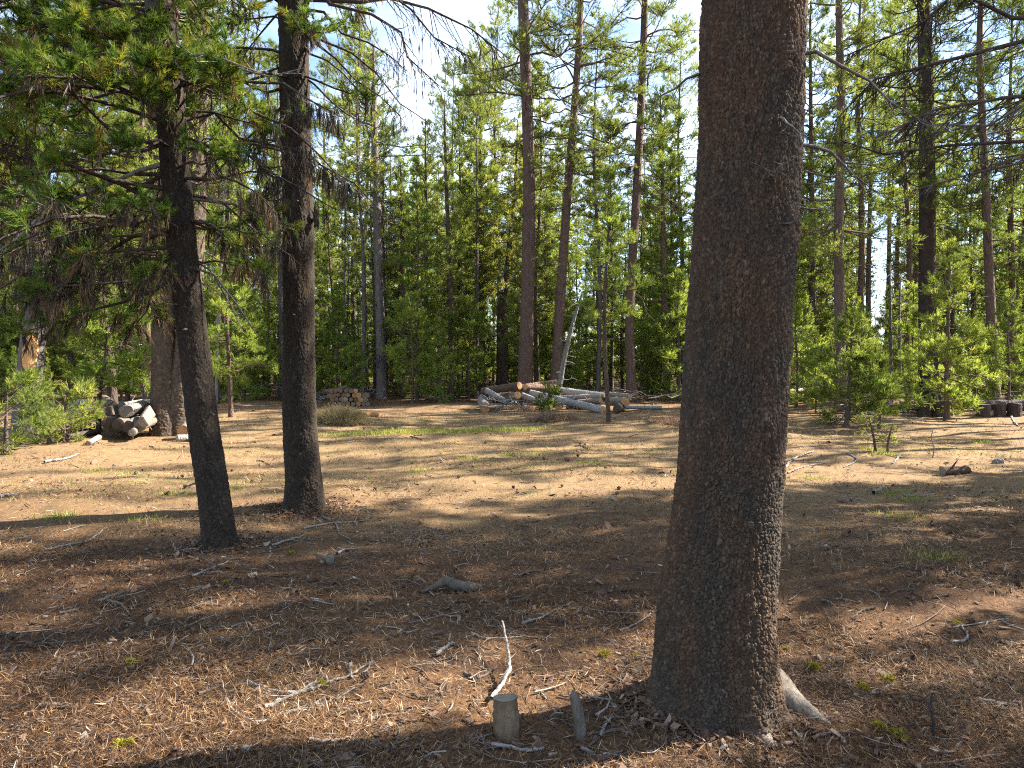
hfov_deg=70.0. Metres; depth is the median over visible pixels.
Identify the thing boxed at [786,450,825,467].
stick
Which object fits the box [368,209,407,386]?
pine tree
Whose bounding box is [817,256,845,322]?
pine tree
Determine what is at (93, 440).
log
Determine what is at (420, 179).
pine tree
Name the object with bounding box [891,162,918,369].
pine tree
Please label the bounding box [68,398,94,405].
log
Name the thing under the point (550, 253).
pine tree
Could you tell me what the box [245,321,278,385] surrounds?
pine sapling
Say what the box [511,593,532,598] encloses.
stick
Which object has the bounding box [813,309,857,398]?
pine sapling
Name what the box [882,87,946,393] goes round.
pine tree
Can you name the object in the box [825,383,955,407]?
brush heap
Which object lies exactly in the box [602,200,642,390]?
pine tree
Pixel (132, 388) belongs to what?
pine sapling
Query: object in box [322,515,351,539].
stick
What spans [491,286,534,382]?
pine sapling
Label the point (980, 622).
stick
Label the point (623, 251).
pine tree
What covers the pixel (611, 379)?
pine tree
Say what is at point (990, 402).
log
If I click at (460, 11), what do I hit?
sky
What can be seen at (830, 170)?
pine tree
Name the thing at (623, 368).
pine sapling
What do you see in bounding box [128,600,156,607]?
stick
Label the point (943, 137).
pine tree
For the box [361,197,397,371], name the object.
pine tree
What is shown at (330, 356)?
pine sapling
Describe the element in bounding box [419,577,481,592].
driftwood
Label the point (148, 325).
pine tree
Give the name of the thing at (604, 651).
lichen tuft
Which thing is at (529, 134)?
pine tree
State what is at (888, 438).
pine sapling
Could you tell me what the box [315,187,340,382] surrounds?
pine tree
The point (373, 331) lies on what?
pine tree
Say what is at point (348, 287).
pine tree
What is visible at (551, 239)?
pine tree
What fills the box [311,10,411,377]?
pine tree
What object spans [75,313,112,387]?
pine sapling
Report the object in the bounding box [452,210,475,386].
pine tree
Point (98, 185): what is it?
pine tree
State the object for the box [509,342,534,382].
pine sapling
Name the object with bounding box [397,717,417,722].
stick
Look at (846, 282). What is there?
pine tree
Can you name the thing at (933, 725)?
dead seedling
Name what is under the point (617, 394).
log
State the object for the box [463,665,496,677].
stick
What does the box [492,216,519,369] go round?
pine tree
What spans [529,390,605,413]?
log
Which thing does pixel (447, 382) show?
pine sapling
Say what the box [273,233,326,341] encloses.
pine tree
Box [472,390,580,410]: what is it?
log pile
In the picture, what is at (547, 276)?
pine tree
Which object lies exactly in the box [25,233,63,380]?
pine tree
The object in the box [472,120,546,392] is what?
pine tree
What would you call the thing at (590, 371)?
pine sapling
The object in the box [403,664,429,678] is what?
stick
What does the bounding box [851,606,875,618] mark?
stick
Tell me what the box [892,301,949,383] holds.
pine sapling
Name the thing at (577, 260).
pine tree
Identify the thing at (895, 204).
pine tree
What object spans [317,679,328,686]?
lichen tuft
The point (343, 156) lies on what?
pine tree
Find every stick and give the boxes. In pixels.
[0,493,16,497]
[38,702,81,712]
[43,453,79,462]
[44,528,104,549]
[59,607,80,613]
[65,585,86,590]
[68,656,96,672]
[97,590,129,603]
[107,599,129,614]
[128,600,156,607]
[168,601,201,608]
[184,613,208,622]
[190,561,227,576]
[191,673,208,680]
[192,740,231,750]
[197,681,233,694]
[215,637,237,645]
[223,678,249,692]
[226,697,315,722]
[231,622,278,629]
[248,661,372,694]
[263,681,319,707]
[270,535,303,545]
[285,687,354,713]
[292,696,339,709]
[303,517,368,528]
[308,736,350,743]
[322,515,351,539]
[336,548,358,553]
[346,748,382,752]
[348,662,352,678]
[355,739,381,746]
[359,658,371,676]
[371,681,392,686]
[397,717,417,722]
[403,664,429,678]
[409,692,432,698]
[433,641,454,655]
[435,612,456,616]
[444,599,466,609]
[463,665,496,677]
[471,631,524,643]
[489,620,511,699]
[491,742,543,751]
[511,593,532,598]
[517,569,550,576]
[521,613,548,623]
[548,603,571,614]
[559,694,597,701]
[580,746,622,757]
[587,728,632,747]
[598,716,611,737]
[618,613,650,631]
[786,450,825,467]
[787,463,823,473]
[796,665,828,677]
[811,730,853,740]
[821,544,839,550]
[821,599,835,606]
[843,452,856,467]
[847,682,888,694]
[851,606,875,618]
[872,485,884,494]
[890,589,921,596]
[895,646,916,651]
[903,493,938,496]
[905,674,941,688]
[927,430,936,457]
[931,740,964,753]
[932,593,949,597]
[950,624,968,642]
[952,617,1008,627]
[976,697,1021,704]
[993,703,1017,707]
[1010,415,1020,427]
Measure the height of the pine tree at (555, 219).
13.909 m
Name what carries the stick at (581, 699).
on the ground at (110, 454)
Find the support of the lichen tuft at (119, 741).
on the ground at (110, 454)
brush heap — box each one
[220,379,323,395]
[316,390,381,401]
[388,383,479,395]
[584,383,681,404]
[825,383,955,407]
[832,393,930,416]
[869,393,989,413]
[886,378,968,402]
[932,387,1023,399]
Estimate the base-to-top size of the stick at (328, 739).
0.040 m
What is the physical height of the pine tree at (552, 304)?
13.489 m
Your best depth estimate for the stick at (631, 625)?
4.46 m
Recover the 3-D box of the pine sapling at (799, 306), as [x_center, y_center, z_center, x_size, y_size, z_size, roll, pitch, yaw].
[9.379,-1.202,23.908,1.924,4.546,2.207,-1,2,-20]
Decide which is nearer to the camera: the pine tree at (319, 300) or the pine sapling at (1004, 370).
the pine sapling at (1004, 370)
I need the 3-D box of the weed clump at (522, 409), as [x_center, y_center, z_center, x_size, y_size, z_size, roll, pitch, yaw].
[0.198,0.794,22.255,1.538,0.605,1.226,0,2,0]
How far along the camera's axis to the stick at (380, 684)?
3.59 m
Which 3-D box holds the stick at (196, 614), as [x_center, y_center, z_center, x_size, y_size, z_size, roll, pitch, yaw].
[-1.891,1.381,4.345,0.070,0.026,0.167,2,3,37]
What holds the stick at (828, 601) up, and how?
on the ground at (110, 454)
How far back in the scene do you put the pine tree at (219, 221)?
44.46 m
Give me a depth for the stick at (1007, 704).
3.45 m
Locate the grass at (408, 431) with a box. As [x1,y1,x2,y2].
[1,415,1019,564]
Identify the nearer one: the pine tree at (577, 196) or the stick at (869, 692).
the stick at (869, 692)
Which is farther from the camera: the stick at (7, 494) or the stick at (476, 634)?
the stick at (7, 494)
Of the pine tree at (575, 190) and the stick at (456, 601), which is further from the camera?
the pine tree at (575, 190)
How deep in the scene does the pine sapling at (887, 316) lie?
34.28 m
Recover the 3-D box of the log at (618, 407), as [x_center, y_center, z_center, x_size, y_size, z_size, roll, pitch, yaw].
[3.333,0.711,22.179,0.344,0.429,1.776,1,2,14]
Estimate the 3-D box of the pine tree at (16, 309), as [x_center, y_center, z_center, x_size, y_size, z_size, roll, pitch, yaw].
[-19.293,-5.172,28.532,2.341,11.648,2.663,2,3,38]
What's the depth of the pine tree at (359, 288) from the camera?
48.02 m
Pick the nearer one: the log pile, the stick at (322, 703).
the stick at (322, 703)
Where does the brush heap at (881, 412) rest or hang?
on the ground at (110, 454)
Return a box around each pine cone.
[8,631,17,639]
[191,665,198,671]
[293,664,302,673]
[318,658,326,666]
[361,671,369,680]
[700,729,710,740]
[900,666,908,673]
[968,618,974,623]
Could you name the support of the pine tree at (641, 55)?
on the ground at (110, 454)
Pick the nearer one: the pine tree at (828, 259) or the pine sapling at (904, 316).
the pine sapling at (904, 316)
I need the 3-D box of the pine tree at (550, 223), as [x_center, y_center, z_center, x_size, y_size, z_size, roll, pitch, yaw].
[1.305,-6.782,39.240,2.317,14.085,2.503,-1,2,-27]
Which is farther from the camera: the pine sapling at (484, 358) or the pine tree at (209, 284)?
the pine tree at (209, 284)
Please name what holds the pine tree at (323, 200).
on the ground at (110, 454)
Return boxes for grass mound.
[316,403,374,425]
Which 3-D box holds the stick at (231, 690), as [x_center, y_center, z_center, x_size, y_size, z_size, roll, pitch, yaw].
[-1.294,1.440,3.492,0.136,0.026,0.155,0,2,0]
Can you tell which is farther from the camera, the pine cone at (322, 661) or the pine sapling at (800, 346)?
the pine sapling at (800, 346)
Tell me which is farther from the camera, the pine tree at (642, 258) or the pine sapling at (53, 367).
the pine sapling at (53, 367)
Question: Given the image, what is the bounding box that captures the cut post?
[492,693,519,742]
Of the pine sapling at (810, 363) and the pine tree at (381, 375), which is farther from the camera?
the pine tree at (381, 375)
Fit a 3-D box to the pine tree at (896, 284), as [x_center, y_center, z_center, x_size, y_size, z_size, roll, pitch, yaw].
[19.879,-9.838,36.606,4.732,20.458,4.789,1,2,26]
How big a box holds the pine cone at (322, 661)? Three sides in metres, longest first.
0.047 x 0.044 x 0.042 m
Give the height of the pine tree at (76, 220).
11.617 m
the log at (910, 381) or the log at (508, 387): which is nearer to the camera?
the log at (508, 387)
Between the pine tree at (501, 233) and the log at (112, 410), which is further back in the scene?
the pine tree at (501, 233)
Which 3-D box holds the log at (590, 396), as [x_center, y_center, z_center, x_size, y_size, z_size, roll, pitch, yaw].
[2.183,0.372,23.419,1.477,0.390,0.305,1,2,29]
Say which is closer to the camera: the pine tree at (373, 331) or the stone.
the stone
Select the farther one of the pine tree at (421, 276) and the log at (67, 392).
the pine tree at (421, 276)
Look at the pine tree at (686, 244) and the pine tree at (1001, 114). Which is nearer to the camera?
the pine tree at (1001, 114)
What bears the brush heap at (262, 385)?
on the ground at (110, 454)
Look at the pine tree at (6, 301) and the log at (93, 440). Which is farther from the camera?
the pine tree at (6, 301)
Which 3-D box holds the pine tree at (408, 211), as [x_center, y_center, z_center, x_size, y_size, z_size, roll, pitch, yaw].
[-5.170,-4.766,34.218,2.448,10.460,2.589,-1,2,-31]
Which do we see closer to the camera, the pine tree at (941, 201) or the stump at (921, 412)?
the stump at (921, 412)
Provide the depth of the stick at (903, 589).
5.02 m
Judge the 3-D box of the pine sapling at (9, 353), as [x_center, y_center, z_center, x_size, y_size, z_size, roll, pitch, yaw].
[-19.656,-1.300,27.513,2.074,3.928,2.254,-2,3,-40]
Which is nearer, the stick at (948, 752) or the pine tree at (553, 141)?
the stick at (948, 752)
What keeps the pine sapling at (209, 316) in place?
on the ground at (110, 454)
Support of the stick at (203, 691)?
on the ground at (110, 454)
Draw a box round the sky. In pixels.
[0,0,1023,357]
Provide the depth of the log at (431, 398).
27.67 m
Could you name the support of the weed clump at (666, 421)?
on the ground at (110, 454)
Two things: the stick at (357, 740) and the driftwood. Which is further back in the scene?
the driftwood
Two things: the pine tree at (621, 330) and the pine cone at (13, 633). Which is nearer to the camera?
the pine cone at (13, 633)
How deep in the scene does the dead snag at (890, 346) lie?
26.91 m
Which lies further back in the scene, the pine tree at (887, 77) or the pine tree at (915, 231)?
the pine tree at (915, 231)
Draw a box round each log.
[47,388,105,394]
[47,427,101,443]
[51,422,94,436]
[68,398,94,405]
[86,435,101,445]
[101,415,120,431]
[102,395,116,407]
[105,405,118,416]
[112,414,138,429]
[116,396,142,409]
[118,395,237,402]
[118,399,149,417]
[123,414,140,431]
[128,427,139,439]
[134,416,156,431]
[138,405,155,426]
[176,434,187,441]
[177,421,187,434]
[310,552,333,564]
[316,385,347,395]
[353,388,360,393]
[363,397,370,401]
[364,412,378,416]
[365,392,372,397]
[366,388,398,390]
[366,400,373,405]
[425,396,444,400]
[455,391,547,396]
[478,395,489,411]
[481,381,521,394]
[485,388,509,404]
[490,397,526,402]
[499,392,520,399]
[501,379,557,392]
[521,393,542,403]
[523,383,556,390]
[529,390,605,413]
[555,402,562,410]
[560,387,604,397]
[561,390,601,399]
[566,404,600,409]
[577,395,602,404]
[605,397,628,405]
[609,392,631,398]
[613,403,625,411]
[625,405,661,409]
[637,386,674,393]
[861,400,916,410]
[889,377,922,383]
[939,460,970,474]
[967,381,1005,388]
[973,400,1023,410]
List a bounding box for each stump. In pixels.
[916,403,931,416]
[931,404,943,416]
[976,404,991,416]
[991,404,1005,416]
[1006,403,1021,416]
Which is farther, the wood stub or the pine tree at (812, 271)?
the pine tree at (812, 271)
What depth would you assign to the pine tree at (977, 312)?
46.62 m
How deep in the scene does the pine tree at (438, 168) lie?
34.53 m
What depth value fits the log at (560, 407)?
21.23 m
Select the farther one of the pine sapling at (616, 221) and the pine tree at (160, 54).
the pine sapling at (616, 221)
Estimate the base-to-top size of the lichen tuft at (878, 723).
0.048 m
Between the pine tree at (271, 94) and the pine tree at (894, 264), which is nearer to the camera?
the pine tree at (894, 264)
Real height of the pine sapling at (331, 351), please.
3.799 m
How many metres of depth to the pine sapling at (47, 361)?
31.04 m
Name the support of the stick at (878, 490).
on the ground at (110, 454)
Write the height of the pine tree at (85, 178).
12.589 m
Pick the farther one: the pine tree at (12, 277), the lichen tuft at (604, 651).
the pine tree at (12, 277)
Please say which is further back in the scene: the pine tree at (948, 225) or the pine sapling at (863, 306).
the pine tree at (948, 225)
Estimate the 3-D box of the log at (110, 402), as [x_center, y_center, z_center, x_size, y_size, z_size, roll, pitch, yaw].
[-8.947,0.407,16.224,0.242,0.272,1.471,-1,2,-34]
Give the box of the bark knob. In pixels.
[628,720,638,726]
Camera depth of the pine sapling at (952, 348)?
32.82 m
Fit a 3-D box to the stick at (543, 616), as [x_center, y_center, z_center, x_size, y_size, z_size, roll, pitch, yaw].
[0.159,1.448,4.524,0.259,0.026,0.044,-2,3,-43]
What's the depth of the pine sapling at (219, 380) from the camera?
25.07 m
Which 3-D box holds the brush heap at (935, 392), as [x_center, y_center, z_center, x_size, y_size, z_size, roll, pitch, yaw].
[15.147,0.517,24.230,5.379,1.423,2.566,0,2,9]
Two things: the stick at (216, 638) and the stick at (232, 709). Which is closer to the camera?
the stick at (232, 709)
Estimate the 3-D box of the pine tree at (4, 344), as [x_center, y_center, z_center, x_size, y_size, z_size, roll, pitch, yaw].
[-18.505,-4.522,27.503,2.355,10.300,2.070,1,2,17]
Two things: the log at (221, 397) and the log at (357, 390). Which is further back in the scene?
the log at (221, 397)
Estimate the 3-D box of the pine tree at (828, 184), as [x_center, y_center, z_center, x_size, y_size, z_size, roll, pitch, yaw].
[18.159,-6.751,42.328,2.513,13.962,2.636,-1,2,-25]
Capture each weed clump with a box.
[498,404,538,410]
[521,406,577,422]
[637,415,679,425]
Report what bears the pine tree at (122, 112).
on the ground at (110, 454)
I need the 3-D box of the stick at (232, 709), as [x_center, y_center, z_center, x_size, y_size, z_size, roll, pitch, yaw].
[-1.090,1.451,3.244,0.451,0.039,0.224,0,2,0]
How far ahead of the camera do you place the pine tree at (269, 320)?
31.39 m
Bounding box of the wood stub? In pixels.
[570,690,586,739]
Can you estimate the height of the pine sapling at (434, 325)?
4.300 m
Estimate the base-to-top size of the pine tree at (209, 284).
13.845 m
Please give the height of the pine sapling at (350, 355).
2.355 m
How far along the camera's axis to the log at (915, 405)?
20.27 m
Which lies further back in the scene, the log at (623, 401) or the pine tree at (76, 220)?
the pine tree at (76, 220)
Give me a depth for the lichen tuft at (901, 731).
3.18 m
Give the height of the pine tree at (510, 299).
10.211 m
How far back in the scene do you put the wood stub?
3.14 m
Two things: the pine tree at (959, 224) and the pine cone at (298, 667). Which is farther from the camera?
the pine tree at (959, 224)
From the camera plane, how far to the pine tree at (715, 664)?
3.12 m
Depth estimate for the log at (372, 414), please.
20.01 m
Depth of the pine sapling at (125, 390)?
27.03 m
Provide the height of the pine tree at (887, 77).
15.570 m
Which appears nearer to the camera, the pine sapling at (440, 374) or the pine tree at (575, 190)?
the pine sapling at (440, 374)
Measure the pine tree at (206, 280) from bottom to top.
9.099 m
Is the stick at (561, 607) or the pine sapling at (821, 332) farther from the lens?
the pine sapling at (821, 332)
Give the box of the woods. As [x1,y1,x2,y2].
[10,141,1022,382]
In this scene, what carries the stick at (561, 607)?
on the ground at (110, 454)
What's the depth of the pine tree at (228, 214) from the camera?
27.65 m
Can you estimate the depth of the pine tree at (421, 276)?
44.73 m
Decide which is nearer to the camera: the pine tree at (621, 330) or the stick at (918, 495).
the stick at (918, 495)
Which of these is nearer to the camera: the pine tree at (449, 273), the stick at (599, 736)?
the stick at (599, 736)
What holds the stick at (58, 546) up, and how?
on the ground at (110, 454)
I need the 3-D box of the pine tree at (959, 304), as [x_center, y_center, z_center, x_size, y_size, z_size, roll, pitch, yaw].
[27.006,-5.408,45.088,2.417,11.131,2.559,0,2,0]
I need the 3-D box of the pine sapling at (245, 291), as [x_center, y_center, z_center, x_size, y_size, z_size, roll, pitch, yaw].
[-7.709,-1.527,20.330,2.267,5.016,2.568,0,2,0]
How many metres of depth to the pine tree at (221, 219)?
42.72 m
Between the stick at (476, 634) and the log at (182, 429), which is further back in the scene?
the log at (182, 429)
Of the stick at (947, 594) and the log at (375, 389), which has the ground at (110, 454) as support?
the stick at (947, 594)
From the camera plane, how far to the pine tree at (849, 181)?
47.22 m
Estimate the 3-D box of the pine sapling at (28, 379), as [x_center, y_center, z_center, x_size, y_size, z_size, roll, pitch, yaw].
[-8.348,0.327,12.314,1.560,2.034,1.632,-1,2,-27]
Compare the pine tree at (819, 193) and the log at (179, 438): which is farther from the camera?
the pine tree at (819, 193)
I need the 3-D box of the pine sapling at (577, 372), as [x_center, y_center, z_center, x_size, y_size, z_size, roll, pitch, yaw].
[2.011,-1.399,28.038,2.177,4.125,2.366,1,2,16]
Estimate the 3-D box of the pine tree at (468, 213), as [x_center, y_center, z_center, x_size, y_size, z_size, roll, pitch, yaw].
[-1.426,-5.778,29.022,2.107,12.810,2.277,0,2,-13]
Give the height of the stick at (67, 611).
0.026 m
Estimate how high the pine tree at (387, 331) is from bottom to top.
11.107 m
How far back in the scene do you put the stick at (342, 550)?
6.06 m
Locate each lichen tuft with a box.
[111,736,137,749]
[126,656,140,664]
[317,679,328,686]
[596,648,612,656]
[806,661,823,670]
[853,682,870,693]
[869,719,887,729]
[880,674,896,682]
[887,726,910,741]
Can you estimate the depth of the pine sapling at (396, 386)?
30.84 m
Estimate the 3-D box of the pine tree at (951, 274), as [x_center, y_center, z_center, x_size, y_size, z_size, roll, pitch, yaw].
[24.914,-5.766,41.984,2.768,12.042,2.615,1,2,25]
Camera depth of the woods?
54.45 m
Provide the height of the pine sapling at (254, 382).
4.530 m
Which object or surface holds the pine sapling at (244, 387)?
on the ground at (110, 454)
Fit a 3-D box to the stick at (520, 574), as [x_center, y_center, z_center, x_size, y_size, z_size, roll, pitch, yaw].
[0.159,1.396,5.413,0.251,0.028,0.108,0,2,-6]
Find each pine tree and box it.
[0,0,142,439]
[0,0,168,305]
[0,0,361,549]
[0,108,48,394]
[0,134,57,383]
[0,180,24,398]
[4,174,21,308]
[18,0,150,404]
[24,0,274,436]
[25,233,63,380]
[46,159,96,399]
[46,172,82,396]
[52,167,76,372]
[62,84,113,387]
[98,0,186,398]
[98,160,140,399]
[100,11,183,329]
[106,19,210,191]
[136,119,148,246]
[178,0,512,514]
[179,9,253,315]
[203,117,245,382]
[203,190,220,379]
[203,256,210,297]
[204,56,250,381]
[205,95,265,399]
[205,97,246,321]
[208,121,250,325]
[210,101,252,349]
[224,154,255,372]
[234,56,280,383]
[239,37,316,398]
[240,143,282,383]
[249,149,281,385]
[249,203,278,395]
[262,224,278,389]
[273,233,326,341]
[282,184,330,388]
[309,52,353,374]
[310,31,438,398]
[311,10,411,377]
[313,167,342,384]
[313,188,333,366]
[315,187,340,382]
[316,157,353,387]
[319,3,395,392]
[322,107,366,387]
[327,211,361,377]
[335,45,394,382]
[342,215,368,342]
[346,117,395,393]
[346,222,372,388]
[354,122,415,389]
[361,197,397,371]
[368,124,401,381]
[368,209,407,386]
[373,153,420,385]
[381,163,430,397]
[386,173,422,375]
[388,156,446,399]
[399,148,445,342]
[404,118,457,390]
[408,198,433,377]
[410,54,483,381]
[413,159,454,380]
[419,98,494,396]
[421,94,484,400]
[432,40,544,396]
[433,153,457,272]
[438,0,618,404]
[445,102,507,394]
[446,157,474,378]
[451,0,545,385]
[452,167,494,348]
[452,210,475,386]
[455,75,499,398]
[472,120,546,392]
[484,106,511,375]
[484,212,501,381]
[487,297,496,378]
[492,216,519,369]
[493,0,651,393]
[496,137,554,382]
[500,137,560,339]
[510,59,572,391]
[533,138,554,380]
[533,166,570,391]
[533,218,555,391]
[539,219,558,370]
[541,172,567,379]
[542,128,599,379]
[547,134,581,253]
[549,128,591,382]
[550,6,637,391]
[551,188,585,366]
[563,213,593,382]
[574,168,618,388]
[575,0,698,401]
[575,84,632,391]
[577,110,612,380]
[585,181,626,379]
[590,233,617,385]
[601,205,625,390]
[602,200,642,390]
[620,83,692,399]
[620,185,660,386]
[622,127,658,358]
[628,12,698,388]
[634,201,660,393]
[635,145,691,398]
[637,131,669,367]
[639,0,936,749]
[639,160,675,381]
[640,180,674,376]
[651,132,689,388]
[674,242,689,360]
[678,220,693,269]
[681,176,695,337]
[791,252,816,382]
[793,125,834,371]
[795,204,832,357]
[796,0,866,376]
[796,126,833,372]
[797,0,925,413]
[803,0,907,382]
[806,113,849,383]
[816,160,854,331]
[816,175,857,376]
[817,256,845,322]
[821,0,1023,217]
[822,187,872,340]
[827,0,1023,399]
[828,0,916,343]
[831,136,875,304]
[846,202,877,345]
[850,0,951,394]
[861,0,917,347]
[862,0,968,370]
[878,0,1023,399]
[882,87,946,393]
[891,157,918,292]
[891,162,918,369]
[901,169,941,332]
[912,117,964,359]
[913,78,977,366]
[916,127,960,379]
[936,0,1023,395]
[936,166,983,380]
[936,189,971,379]
[937,142,972,331]
[937,214,973,362]
[941,149,998,381]
[956,241,985,363]
[961,177,993,377]
[969,229,1003,355]
[976,222,1017,373]
[977,198,1020,357]
[980,86,1023,389]
[991,113,1023,363]
[996,225,1020,356]
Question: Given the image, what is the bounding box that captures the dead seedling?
[891,674,977,754]
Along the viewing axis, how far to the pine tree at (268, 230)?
39.45 m
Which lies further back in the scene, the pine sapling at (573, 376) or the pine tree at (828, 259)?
the pine tree at (828, 259)
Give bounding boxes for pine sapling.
[0,299,19,397]
[0,309,15,388]
[0,346,18,401]
[0,365,67,454]
[3,375,106,443]
[7,312,64,377]
[44,346,62,380]
[50,290,151,430]
[52,324,88,384]
[59,304,104,389]
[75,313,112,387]
[93,285,141,400]
[103,301,150,398]
[203,294,227,395]
[204,245,278,416]
[209,321,240,403]
[213,270,276,400]
[236,295,281,399]
[239,299,275,381]
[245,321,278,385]
[248,343,277,397]
[272,346,319,383]
[315,283,367,394]
[315,316,332,390]
[321,300,349,383]
[322,322,355,388]
[335,340,370,391]
[337,341,369,388]
[353,322,372,388]
[372,295,414,395]
[380,289,441,402]
[403,321,436,397]
[412,304,456,388]
[419,316,460,402]
[439,304,474,387]
[445,302,494,400]
[456,313,496,384]
[485,354,495,385]
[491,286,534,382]
[508,325,517,391]
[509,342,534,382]
[532,378,562,412]
[538,301,586,387]
[541,299,595,388]
[564,295,609,389]
[564,350,584,388]
[564,357,582,385]
[574,163,655,422]
[576,343,602,390]
[614,334,625,383]
[622,331,661,399]
[635,282,682,396]
[636,355,661,398]
[642,268,688,401]
[789,279,826,407]
[789,306,903,426]
[790,294,831,400]
[790,319,820,387]
[795,343,833,413]
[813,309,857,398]
[819,304,855,380]
[826,286,882,393]
[846,303,888,396]
[851,342,925,429]
[854,411,889,451]
[872,286,903,378]
[872,300,911,374]
[877,280,951,386]
[881,422,899,452]
[886,303,917,378]
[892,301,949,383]
[896,348,924,411]
[902,237,1008,419]
[939,346,962,393]
[949,315,1005,409]
[965,323,985,390]
[969,322,1009,392]
[974,288,1023,399]
[986,333,1023,396]
[1001,351,1023,399]
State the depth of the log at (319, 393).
28.65 m
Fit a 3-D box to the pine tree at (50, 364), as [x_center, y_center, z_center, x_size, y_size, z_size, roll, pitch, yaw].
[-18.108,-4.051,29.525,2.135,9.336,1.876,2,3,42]
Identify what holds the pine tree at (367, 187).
on the ground at (110, 454)
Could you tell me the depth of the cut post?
3.14 m
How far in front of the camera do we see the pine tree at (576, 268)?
41.07 m
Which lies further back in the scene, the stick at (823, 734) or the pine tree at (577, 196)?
the pine tree at (577, 196)
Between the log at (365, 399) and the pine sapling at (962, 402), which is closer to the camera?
the pine sapling at (962, 402)
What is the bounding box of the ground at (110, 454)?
[0,360,1023,767]
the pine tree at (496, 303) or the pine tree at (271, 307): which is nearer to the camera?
the pine tree at (271, 307)
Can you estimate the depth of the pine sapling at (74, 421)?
13.83 m
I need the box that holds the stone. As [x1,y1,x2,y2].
[992,458,1003,463]
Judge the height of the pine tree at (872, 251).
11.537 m
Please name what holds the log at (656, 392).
on the ground at (110, 454)
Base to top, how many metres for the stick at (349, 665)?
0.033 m
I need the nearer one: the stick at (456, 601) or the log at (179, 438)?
the stick at (456, 601)
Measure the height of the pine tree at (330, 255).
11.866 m
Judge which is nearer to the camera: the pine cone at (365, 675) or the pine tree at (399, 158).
the pine cone at (365, 675)
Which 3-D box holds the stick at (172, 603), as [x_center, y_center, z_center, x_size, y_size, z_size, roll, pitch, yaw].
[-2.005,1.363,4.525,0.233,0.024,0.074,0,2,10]
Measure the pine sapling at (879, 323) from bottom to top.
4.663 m
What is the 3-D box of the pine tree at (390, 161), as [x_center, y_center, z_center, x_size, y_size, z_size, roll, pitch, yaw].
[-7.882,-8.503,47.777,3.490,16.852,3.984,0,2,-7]
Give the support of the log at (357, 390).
on the log
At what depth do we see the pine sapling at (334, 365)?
32.69 m
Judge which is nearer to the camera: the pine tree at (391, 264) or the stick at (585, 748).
the stick at (585, 748)
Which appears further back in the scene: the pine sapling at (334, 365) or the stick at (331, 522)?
the pine sapling at (334, 365)
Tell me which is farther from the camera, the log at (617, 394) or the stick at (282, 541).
the log at (617, 394)
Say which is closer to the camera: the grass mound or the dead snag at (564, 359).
the grass mound
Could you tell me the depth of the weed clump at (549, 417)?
18.80 m
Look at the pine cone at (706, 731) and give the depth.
3.07 m
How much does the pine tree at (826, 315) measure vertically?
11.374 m
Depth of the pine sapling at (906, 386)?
21.77 m
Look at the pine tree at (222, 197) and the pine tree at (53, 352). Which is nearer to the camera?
the pine tree at (53, 352)
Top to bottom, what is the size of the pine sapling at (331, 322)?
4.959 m
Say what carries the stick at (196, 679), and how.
on the ground at (110, 454)
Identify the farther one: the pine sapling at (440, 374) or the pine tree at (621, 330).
the pine tree at (621, 330)
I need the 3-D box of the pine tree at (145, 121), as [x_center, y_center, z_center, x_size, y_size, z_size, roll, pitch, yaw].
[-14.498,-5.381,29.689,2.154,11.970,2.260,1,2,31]
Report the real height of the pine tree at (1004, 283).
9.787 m
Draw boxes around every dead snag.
[204,180,250,406]
[553,294,581,407]
[860,260,908,401]
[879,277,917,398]
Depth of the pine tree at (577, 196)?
46.69 m
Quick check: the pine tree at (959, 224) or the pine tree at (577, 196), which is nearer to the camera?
the pine tree at (959, 224)
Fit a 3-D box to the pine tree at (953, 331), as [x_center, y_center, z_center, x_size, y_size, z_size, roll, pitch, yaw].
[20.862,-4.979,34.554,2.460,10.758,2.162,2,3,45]
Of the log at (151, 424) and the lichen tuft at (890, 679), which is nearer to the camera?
the lichen tuft at (890, 679)
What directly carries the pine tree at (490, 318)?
on the ground at (110, 454)
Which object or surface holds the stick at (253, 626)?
on the ground at (110, 454)
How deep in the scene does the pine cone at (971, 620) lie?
4.45 m
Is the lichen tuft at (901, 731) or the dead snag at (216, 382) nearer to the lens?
the lichen tuft at (901, 731)
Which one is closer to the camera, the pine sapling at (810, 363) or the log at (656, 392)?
the pine sapling at (810, 363)
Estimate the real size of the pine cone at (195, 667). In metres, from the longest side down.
0.037 x 0.034 x 0.033 m
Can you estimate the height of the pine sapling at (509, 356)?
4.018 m
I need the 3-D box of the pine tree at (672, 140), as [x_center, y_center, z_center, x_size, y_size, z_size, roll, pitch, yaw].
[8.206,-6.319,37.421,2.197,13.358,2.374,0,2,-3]
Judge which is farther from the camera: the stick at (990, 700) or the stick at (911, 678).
the stick at (911, 678)
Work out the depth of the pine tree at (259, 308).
41.52 m
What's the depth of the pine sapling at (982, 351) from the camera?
28.53 m
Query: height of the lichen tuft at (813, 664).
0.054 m
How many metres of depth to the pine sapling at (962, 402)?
19.39 m

